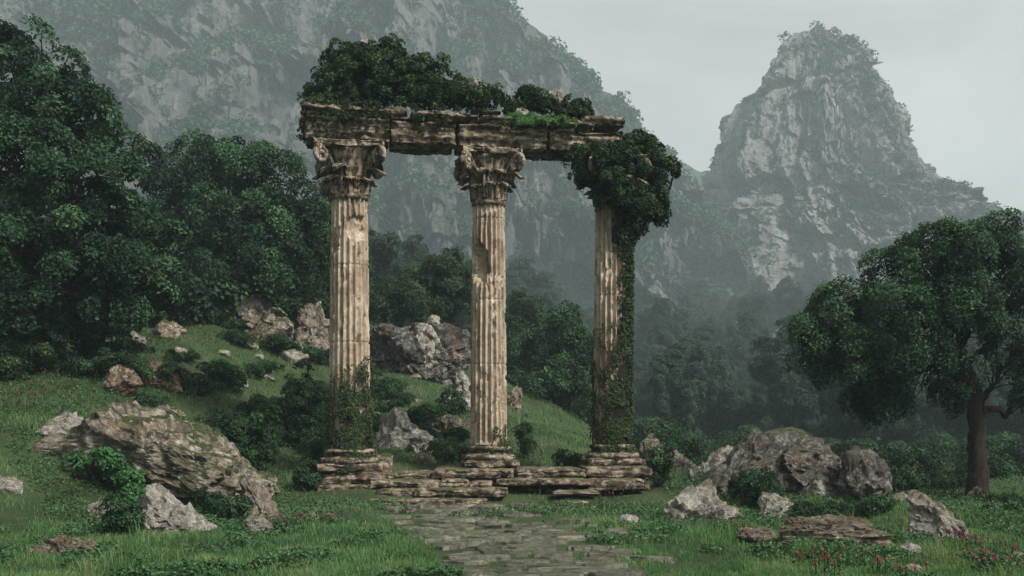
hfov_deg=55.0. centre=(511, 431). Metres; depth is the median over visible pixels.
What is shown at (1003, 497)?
shrub
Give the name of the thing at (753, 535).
boulder
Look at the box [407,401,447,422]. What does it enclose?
shrub
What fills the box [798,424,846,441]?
shrub
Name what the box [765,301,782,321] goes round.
tree
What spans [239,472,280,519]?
boulder
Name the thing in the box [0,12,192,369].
tree
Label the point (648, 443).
boulder
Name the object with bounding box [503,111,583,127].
moss cushion
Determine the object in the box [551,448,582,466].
shrub
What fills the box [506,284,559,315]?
tree
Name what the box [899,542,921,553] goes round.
stone
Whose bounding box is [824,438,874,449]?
shrub
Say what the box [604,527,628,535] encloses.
stone
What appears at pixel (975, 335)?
tree
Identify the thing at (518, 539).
path
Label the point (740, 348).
tree
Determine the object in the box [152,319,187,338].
stone
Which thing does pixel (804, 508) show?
shrub
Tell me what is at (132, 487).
leafy plant
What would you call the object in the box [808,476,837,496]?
boulder
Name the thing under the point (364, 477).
stone slab
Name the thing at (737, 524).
flower clump
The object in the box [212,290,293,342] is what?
boulder
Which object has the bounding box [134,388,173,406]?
shrub
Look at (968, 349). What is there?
tree
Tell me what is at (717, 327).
tree
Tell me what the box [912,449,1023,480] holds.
shrub
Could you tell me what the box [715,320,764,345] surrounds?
tree
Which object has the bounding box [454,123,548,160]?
architrave block
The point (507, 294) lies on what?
tree
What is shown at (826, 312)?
tree
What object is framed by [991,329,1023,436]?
tree
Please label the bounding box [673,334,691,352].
tree
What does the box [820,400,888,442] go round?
tree
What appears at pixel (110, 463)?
leafy plant
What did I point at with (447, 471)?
stone slab
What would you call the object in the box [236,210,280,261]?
tree
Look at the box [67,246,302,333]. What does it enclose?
shrub
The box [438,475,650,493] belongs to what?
foundation
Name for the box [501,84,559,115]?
shrub
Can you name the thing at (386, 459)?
stone
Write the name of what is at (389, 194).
mountain scrub
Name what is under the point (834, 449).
shrub
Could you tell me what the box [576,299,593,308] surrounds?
tree
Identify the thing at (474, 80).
stone
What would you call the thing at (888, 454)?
shrub
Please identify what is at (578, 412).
shrub
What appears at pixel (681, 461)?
boulder
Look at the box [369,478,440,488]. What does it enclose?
stone slab
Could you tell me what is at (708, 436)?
shrub
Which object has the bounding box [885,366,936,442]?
tree
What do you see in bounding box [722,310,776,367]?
tree
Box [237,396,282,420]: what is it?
shrub
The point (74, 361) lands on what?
shrub
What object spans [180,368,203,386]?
stone
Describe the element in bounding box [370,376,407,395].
shrub
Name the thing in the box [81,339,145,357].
shrub
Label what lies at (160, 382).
boulder
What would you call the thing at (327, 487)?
stone slab
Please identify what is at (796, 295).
tree
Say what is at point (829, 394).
tree
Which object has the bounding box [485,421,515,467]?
ivy
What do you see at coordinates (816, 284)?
tree
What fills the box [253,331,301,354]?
shrub
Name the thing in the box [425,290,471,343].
tree
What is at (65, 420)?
boulder
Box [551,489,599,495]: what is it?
stone slab
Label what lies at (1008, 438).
shrub
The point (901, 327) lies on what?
tree
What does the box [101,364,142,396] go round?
boulder
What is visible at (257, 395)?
shrub
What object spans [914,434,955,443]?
shrub
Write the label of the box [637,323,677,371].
tree
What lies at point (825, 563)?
flower clump
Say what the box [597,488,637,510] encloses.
flower clump
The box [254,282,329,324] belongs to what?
shrub
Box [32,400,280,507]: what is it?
boulder
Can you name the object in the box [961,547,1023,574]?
flower clump
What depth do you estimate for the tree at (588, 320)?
183.64 m
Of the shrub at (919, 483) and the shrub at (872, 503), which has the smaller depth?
the shrub at (872, 503)
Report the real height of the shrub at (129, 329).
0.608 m
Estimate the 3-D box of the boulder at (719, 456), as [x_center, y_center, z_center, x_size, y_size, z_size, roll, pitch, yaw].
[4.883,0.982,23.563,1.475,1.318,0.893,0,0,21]
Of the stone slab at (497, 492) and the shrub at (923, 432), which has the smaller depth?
the stone slab at (497, 492)
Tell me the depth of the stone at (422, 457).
25.59 m
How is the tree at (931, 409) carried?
on the ground at (368, 496)
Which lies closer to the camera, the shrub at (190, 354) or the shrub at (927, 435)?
the shrub at (190, 354)
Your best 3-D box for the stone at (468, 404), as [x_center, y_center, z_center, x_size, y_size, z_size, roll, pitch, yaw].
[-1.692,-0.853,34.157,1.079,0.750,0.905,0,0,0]
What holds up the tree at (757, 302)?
on the ground at (368, 496)
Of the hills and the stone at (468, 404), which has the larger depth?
the hills
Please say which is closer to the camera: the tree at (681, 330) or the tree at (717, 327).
the tree at (681, 330)
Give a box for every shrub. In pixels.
[0,335,67,372]
[0,346,35,382]
[7,230,192,314]
[49,347,143,377]
[62,317,117,337]
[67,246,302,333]
[73,336,125,358]
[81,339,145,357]
[91,235,255,314]
[98,492,145,534]
[105,359,191,387]
[106,552,142,568]
[109,322,144,335]
[116,311,190,327]
[130,346,155,353]
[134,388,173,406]
[157,253,210,316]
[160,348,201,363]
[171,237,259,284]
[180,301,222,323]
[181,371,217,396]
[192,409,279,442]
[192,487,253,521]
[193,380,225,394]
[195,358,252,393]
[206,393,283,471]
[215,328,256,347]
[216,317,258,331]
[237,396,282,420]
[244,359,284,377]
[248,393,287,405]
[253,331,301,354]
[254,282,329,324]
[272,361,325,446]
[291,460,322,489]
[292,426,328,454]
[296,343,329,365]
[300,438,325,471]
[302,32,510,136]
[310,401,328,425]
[311,380,328,396]
[321,393,328,406]
[370,365,386,374]
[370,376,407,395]
[372,411,381,432]
[373,398,404,412]
[374,388,414,407]
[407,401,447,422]
[407,405,436,429]
[418,425,469,442]
[419,436,469,464]
[433,385,467,416]
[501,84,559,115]
[505,363,593,420]
[506,332,544,354]
[506,350,536,372]
[513,414,537,458]
[549,93,594,120]
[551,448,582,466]
[562,391,593,402]
[570,399,592,420]
[583,416,688,453]
[634,427,709,464]
[641,415,684,435]
[646,433,674,487]
[670,421,737,439]
[679,427,703,436]
[679,432,715,444]
[692,448,718,465]
[696,441,719,465]
[697,419,765,440]
[710,438,735,448]
[713,424,773,441]
[727,465,785,508]
[732,437,839,457]
[757,420,768,427]
[761,414,782,430]
[787,499,861,516]
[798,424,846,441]
[824,437,841,443]
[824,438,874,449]
[826,440,861,459]
[832,437,937,474]
[840,493,896,516]
[875,418,937,444]
[881,439,912,460]
[888,458,931,494]
[907,432,958,448]
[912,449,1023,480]
[913,425,969,443]
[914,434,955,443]
[917,440,962,466]
[921,467,967,491]
[924,490,953,499]
[948,488,1023,503]
[949,435,1023,470]
[963,431,1021,441]
[982,500,1023,511]
[990,433,1023,443]
[1001,437,1023,461]
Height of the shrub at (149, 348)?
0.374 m
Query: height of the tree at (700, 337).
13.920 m
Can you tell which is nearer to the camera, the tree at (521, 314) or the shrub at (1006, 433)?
the tree at (521, 314)
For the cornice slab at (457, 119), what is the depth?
23.27 m
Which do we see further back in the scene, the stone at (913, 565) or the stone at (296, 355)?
the stone at (296, 355)
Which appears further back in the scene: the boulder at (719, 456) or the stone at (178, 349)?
the stone at (178, 349)
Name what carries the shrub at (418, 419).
on the ground at (368, 496)
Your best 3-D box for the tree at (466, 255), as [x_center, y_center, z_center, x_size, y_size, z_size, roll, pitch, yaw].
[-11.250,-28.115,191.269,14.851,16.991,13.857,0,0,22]
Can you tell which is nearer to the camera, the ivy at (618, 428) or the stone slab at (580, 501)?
the stone slab at (580, 501)
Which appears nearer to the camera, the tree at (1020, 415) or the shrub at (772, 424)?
the tree at (1020, 415)
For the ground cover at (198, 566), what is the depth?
16.45 m
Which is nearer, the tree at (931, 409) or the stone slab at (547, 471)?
the stone slab at (547, 471)
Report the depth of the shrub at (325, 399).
31.64 m
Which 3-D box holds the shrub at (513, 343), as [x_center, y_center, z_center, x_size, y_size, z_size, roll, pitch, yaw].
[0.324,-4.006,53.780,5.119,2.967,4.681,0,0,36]
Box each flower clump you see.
[1,367,100,414]
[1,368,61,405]
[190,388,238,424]
[269,509,321,529]
[311,504,361,524]
[520,447,540,491]
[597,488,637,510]
[709,517,785,562]
[789,547,853,575]
[829,546,928,575]
[890,518,1015,553]
[948,530,1023,555]
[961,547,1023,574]
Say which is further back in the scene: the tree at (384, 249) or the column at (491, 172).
the tree at (384, 249)
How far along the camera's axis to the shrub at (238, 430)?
22.96 m
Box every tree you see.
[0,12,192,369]
[139,128,331,297]
[159,178,239,264]
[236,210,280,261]
[276,176,387,329]
[368,228,408,326]
[368,277,449,333]
[388,234,441,326]
[394,256,433,321]
[397,247,471,323]
[424,250,471,327]
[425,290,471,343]
[440,244,471,265]
[464,259,471,267]
[504,290,553,341]
[505,254,558,303]
[505,293,510,310]
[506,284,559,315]
[516,287,544,312]
[519,300,593,408]
[545,275,574,308]
[575,308,587,319]
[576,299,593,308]
[581,316,593,325]
[582,322,593,329]
[583,303,593,320]
[630,347,655,388]
[632,283,663,316]
[632,315,644,349]
[633,297,696,349]
[633,388,640,419]
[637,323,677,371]
[647,342,707,429]
[670,344,752,437]
[671,326,694,345]
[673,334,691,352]
[676,325,735,385]
[681,349,720,381]
[692,317,727,347]
[704,391,769,427]
[713,348,741,370]
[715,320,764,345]
[720,336,758,369]
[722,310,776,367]
[735,292,776,335]
[741,377,771,409]
[748,275,770,295]
[748,315,820,428]
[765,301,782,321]
[766,275,802,322]
[767,396,819,429]
[780,289,810,334]
[781,206,1023,495]
[787,295,811,315]
[808,280,842,299]
[811,301,841,322]
[813,350,906,438]
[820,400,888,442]
[824,386,886,440]
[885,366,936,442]
[911,366,942,441]
[928,372,1023,436]
[932,372,995,432]
[936,345,990,418]
[961,328,989,371]
[972,325,1023,370]
[985,306,1023,325]
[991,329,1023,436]
[1006,356,1023,422]
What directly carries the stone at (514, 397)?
on the ground at (368, 496)
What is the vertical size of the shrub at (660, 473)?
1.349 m
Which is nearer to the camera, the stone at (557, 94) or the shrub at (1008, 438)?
the stone at (557, 94)
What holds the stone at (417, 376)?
on the ground at (368, 496)
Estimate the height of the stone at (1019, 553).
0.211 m
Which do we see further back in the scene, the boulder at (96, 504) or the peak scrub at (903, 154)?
the peak scrub at (903, 154)
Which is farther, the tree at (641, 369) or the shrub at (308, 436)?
the tree at (641, 369)
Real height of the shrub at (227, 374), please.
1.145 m
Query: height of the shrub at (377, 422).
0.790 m
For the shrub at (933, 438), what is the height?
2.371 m
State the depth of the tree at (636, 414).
120.24 m
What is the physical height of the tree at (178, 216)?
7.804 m
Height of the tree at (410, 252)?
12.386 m
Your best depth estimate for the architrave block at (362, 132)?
23.00 m
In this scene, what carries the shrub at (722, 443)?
on the ground at (368, 496)
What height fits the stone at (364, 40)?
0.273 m
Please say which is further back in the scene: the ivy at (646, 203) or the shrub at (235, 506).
the ivy at (646, 203)
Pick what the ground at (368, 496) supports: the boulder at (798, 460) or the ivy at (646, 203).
the boulder at (798, 460)
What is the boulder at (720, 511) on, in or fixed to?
on the ground at (368, 496)
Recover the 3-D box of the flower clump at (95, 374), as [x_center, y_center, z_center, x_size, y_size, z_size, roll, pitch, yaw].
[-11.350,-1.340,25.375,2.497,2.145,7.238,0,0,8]
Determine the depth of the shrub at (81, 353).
28.04 m
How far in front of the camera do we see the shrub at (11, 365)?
24.51 m
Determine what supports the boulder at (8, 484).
on the ground at (368, 496)
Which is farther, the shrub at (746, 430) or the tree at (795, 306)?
the tree at (795, 306)
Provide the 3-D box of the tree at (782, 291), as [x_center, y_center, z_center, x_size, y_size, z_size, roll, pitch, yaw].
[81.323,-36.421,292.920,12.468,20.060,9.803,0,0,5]
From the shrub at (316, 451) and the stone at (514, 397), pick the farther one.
the stone at (514, 397)
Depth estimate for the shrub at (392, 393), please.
33.24 m
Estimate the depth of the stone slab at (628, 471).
23.38 m
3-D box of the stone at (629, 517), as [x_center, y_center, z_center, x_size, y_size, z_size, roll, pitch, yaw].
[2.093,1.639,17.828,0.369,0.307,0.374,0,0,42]
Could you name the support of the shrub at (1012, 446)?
on the ground at (368, 496)
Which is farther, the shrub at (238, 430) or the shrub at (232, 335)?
the shrub at (232, 335)
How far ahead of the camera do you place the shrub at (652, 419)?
68.45 m
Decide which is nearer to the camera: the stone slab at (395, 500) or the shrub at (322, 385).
the stone slab at (395, 500)
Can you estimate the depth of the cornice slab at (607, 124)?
24.00 m
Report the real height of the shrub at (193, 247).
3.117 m
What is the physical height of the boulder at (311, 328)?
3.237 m
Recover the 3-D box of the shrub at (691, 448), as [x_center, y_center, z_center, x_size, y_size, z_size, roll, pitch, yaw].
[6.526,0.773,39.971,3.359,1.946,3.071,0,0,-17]
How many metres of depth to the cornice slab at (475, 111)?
23.52 m
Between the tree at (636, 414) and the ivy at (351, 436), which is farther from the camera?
the tree at (636, 414)
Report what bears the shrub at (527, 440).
on the ground at (368, 496)
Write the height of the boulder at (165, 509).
1.309 m
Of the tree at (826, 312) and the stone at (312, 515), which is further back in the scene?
the tree at (826, 312)
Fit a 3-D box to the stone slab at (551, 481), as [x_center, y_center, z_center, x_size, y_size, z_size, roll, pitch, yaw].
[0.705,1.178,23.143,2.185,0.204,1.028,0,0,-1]
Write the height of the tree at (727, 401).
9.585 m
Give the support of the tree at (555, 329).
on the ground at (368, 496)
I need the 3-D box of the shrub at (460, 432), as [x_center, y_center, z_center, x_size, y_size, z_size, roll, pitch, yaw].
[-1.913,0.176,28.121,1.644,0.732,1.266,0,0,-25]
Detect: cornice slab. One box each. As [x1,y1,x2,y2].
[300,102,407,125]
[407,110,478,127]
[470,108,500,118]
[478,115,547,128]
[547,120,594,132]
[583,115,624,133]
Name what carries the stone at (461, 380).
on the ground at (368, 496)
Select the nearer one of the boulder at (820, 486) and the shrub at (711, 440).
the boulder at (820, 486)
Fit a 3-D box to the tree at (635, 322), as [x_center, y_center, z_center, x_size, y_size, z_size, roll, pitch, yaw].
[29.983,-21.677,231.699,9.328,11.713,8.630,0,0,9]
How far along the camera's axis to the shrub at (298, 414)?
26.82 m
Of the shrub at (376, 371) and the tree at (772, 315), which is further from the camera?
the tree at (772, 315)
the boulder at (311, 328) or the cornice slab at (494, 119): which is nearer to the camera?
the cornice slab at (494, 119)
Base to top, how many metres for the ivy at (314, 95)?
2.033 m
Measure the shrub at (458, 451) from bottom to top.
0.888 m
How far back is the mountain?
376.98 m
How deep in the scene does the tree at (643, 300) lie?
259.87 m
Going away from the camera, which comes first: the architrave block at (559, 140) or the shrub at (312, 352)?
the architrave block at (559, 140)
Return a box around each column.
[312,137,387,471]
[453,145,525,467]
[573,151,651,465]
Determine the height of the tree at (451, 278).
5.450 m
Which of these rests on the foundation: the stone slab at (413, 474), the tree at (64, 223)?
the stone slab at (413, 474)
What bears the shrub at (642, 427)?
on the ground at (368, 496)
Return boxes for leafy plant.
[62,446,130,486]
[116,464,146,505]
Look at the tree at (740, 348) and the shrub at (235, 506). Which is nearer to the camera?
the shrub at (235, 506)
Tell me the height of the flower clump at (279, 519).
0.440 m
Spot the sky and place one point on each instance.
(956, 67)
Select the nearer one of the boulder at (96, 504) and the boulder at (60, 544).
the boulder at (60, 544)
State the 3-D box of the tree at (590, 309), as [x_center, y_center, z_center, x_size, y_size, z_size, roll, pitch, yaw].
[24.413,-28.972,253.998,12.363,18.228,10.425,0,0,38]
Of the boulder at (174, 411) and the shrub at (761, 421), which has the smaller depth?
the boulder at (174, 411)
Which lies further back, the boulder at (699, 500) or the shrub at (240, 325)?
the shrub at (240, 325)
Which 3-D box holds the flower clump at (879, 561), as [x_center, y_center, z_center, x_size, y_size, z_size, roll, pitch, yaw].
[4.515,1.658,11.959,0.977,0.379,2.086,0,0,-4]
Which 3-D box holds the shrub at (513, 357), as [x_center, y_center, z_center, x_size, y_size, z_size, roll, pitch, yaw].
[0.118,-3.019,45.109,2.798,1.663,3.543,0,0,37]
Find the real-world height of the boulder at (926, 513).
1.301 m
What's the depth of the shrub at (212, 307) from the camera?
35.30 m
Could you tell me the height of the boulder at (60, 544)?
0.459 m
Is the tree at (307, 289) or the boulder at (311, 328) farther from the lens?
the tree at (307, 289)
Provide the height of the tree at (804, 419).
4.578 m
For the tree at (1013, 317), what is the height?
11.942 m
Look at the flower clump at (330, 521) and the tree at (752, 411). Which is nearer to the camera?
the flower clump at (330, 521)
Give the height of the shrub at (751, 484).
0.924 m
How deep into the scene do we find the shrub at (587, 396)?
46.50 m
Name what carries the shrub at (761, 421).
on the ground at (368, 496)
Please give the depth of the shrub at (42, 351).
25.42 m
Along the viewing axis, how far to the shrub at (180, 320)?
33.62 m
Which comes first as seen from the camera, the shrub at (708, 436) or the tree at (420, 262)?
the shrub at (708, 436)
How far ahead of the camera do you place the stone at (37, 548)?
13.24 m
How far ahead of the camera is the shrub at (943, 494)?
24.13 m
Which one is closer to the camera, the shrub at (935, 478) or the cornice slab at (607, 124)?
the cornice slab at (607, 124)
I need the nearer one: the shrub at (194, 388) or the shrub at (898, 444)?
the shrub at (194, 388)
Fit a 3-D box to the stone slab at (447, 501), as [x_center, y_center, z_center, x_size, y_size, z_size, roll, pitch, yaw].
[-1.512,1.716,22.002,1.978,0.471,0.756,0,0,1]
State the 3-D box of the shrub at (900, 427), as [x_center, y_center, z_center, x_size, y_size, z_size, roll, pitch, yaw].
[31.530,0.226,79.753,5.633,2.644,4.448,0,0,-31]
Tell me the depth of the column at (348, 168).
23.14 m
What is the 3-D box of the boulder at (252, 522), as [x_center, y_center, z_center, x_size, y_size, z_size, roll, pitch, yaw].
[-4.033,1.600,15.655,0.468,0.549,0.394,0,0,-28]
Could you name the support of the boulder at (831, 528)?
on the ground at (368, 496)
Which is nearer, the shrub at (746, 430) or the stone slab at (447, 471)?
the stone slab at (447, 471)
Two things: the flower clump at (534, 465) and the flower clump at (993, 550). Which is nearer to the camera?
the flower clump at (993, 550)
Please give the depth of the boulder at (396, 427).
27.63 m
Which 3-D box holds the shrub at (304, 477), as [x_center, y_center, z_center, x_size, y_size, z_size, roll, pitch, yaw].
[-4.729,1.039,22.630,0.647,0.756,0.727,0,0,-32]
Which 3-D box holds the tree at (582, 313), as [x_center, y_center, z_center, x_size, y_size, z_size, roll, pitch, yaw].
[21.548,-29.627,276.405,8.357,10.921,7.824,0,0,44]
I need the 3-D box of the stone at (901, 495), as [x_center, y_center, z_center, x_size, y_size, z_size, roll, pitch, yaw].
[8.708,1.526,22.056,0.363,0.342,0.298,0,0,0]
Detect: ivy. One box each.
[296,84,356,154]
[324,355,376,477]
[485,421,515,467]
[543,128,682,442]
[586,317,638,465]
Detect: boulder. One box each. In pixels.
[0,474,22,493]
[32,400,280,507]
[35,411,83,436]
[44,534,96,556]
[86,500,116,517]
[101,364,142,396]
[135,483,216,532]
[144,360,182,392]
[158,403,185,418]
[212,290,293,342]
[233,334,258,350]
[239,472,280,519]
[242,515,274,535]
[292,301,329,363]
[369,322,470,384]
[373,407,417,449]
[407,429,439,453]
[413,323,439,367]
[433,414,469,431]
[638,433,663,466]
[661,478,726,520]
[669,449,696,473]
[686,445,732,480]
[700,427,841,497]
[703,502,743,521]
[734,526,777,543]
[757,492,792,517]
[777,514,892,546]
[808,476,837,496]
[836,445,892,502]
[906,489,968,539]
[967,486,980,495]
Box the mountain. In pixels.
[0,0,748,307]
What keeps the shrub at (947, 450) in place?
on the ground at (368, 496)
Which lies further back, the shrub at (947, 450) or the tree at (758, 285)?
the tree at (758, 285)
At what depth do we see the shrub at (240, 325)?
35.14 m
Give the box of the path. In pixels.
[378,502,676,575]
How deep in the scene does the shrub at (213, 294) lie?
34.91 m
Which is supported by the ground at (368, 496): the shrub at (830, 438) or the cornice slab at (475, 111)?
the shrub at (830, 438)
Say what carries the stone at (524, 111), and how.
on the cornice slab at (494, 119)
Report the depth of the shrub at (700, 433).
74.74 m
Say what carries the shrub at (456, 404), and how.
on the ground at (368, 496)
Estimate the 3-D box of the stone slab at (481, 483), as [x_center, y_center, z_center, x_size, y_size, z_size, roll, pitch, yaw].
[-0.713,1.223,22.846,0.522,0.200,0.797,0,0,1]
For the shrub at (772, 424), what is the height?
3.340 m
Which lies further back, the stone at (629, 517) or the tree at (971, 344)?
the tree at (971, 344)
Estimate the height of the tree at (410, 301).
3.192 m
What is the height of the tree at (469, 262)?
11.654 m
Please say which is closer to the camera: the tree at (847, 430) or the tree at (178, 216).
the tree at (178, 216)
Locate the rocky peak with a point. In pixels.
(788, 115)
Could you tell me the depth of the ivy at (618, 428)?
24.14 m
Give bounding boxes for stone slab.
[316,469,395,484]
[317,484,369,491]
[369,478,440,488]
[371,498,408,504]
[376,488,417,496]
[386,470,432,478]
[401,497,487,506]
[414,486,507,497]
[431,465,513,479]
[439,478,470,487]
[470,480,491,486]
[496,477,589,485]
[515,466,585,477]
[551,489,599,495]
[554,500,588,505]
[577,464,653,477]
[584,477,647,491]
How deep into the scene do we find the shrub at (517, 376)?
42.72 m
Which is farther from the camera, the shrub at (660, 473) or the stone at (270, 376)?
the stone at (270, 376)
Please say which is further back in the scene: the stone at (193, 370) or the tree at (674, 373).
the tree at (674, 373)
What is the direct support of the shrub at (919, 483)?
on the ground at (368, 496)
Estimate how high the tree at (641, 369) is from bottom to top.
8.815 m
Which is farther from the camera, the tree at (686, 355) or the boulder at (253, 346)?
the tree at (686, 355)
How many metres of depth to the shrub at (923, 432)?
75.58 m
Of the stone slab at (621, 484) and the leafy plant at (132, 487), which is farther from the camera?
the stone slab at (621, 484)
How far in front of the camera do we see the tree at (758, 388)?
111.93 m
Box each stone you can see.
[28,543,51,555]
[118,330,146,344]
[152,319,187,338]
[175,347,186,352]
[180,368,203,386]
[217,349,229,357]
[253,354,263,358]
[263,373,274,380]
[278,349,308,365]
[303,512,319,520]
[356,39,370,48]
[376,452,393,469]
[411,373,421,379]
[415,452,436,464]
[427,315,439,324]
[449,396,470,411]
[455,369,470,397]
[468,76,486,89]
[507,385,522,410]
[513,106,528,114]
[545,88,564,107]
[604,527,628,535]
[617,514,638,524]
[892,492,908,499]
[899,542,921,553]
[901,563,920,571]
[1011,550,1023,554]
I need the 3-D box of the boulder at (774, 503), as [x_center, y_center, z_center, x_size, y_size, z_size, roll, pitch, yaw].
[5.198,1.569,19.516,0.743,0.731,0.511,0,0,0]
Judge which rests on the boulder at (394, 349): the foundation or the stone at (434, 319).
the stone at (434, 319)
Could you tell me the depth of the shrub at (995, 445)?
43.47 m
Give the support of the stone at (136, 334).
on the ground at (368, 496)
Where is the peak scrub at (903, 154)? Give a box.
[704,20,1023,293]
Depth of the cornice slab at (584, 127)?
23.85 m
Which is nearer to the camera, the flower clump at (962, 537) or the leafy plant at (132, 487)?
the flower clump at (962, 537)
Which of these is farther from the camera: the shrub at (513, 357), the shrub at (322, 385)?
the shrub at (513, 357)
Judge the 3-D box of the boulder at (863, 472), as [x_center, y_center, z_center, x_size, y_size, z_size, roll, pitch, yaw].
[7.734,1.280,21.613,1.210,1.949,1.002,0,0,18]
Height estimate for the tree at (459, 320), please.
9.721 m
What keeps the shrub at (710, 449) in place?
on the ground at (368, 496)
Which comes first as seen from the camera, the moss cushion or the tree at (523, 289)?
the moss cushion
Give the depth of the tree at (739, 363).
140.37 m
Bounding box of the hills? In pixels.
[681,162,1023,213]
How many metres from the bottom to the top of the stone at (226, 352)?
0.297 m
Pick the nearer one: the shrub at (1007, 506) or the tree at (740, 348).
the shrub at (1007, 506)
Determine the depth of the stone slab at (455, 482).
22.46 m
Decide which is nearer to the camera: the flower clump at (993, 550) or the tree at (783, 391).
the flower clump at (993, 550)
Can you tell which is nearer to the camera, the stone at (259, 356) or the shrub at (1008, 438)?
the stone at (259, 356)
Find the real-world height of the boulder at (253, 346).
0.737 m
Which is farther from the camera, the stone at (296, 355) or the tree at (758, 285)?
the tree at (758, 285)
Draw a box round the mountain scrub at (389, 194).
[0,0,758,307]
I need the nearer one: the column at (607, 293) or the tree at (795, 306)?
the column at (607, 293)
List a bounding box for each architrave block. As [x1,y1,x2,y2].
[304,115,389,152]
[388,120,455,155]
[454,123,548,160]
[540,128,623,161]
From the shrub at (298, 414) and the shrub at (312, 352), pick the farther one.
the shrub at (312, 352)
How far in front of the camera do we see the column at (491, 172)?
23.75 m
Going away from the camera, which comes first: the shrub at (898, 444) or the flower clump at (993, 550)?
the flower clump at (993, 550)
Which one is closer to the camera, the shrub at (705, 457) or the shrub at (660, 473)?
the shrub at (660, 473)
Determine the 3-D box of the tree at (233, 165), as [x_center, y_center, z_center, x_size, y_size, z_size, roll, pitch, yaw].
[-10.243,-7.713,36.430,7.892,7.297,4.757,0,0,0]
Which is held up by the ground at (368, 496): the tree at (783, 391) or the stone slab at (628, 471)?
the tree at (783, 391)
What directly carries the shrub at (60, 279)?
on the ground at (368, 496)
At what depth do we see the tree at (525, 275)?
186.82 m
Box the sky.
[510,0,1023,211]
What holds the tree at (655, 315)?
on the ground at (368, 496)
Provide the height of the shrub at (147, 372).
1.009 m
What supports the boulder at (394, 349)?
on the ground at (368, 496)
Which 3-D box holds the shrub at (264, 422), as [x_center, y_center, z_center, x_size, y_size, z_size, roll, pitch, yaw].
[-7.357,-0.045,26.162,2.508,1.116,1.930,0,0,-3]
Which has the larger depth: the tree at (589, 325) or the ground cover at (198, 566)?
the tree at (589, 325)
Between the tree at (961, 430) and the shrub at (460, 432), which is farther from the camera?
the tree at (961, 430)
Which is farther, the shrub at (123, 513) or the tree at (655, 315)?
the tree at (655, 315)
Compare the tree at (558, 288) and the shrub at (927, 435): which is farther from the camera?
the tree at (558, 288)
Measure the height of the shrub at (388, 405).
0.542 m
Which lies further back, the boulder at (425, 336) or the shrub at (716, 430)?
the shrub at (716, 430)
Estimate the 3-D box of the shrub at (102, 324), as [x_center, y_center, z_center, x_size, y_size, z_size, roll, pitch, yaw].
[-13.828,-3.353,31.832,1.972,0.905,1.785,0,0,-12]
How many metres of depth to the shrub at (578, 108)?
24.30 m
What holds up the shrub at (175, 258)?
on the ground at (368, 496)
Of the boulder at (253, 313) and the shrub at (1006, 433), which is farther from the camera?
the shrub at (1006, 433)
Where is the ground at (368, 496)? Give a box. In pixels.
[0,322,1023,575]
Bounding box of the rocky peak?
[700,27,1023,296]
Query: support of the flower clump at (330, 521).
on the ground at (368, 496)
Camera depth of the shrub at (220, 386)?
27.98 m
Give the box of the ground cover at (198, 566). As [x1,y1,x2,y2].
[0,318,1023,575]
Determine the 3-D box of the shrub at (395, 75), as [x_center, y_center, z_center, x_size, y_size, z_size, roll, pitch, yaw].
[-2.549,-8.310,24.032,5.060,2.825,2.779,0,0,0]
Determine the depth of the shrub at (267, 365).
31.71 m
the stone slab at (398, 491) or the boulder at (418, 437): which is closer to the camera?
the stone slab at (398, 491)
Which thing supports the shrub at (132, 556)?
on the ground at (368, 496)
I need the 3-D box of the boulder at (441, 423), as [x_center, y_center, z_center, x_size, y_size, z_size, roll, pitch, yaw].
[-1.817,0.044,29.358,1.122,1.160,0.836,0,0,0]
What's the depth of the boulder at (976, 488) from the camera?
24.61 m
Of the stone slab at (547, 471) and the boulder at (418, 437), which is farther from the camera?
the boulder at (418, 437)
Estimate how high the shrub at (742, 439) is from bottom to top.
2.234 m
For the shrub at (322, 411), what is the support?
on the ground at (368, 496)
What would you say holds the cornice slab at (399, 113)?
on the architrave block at (362, 132)

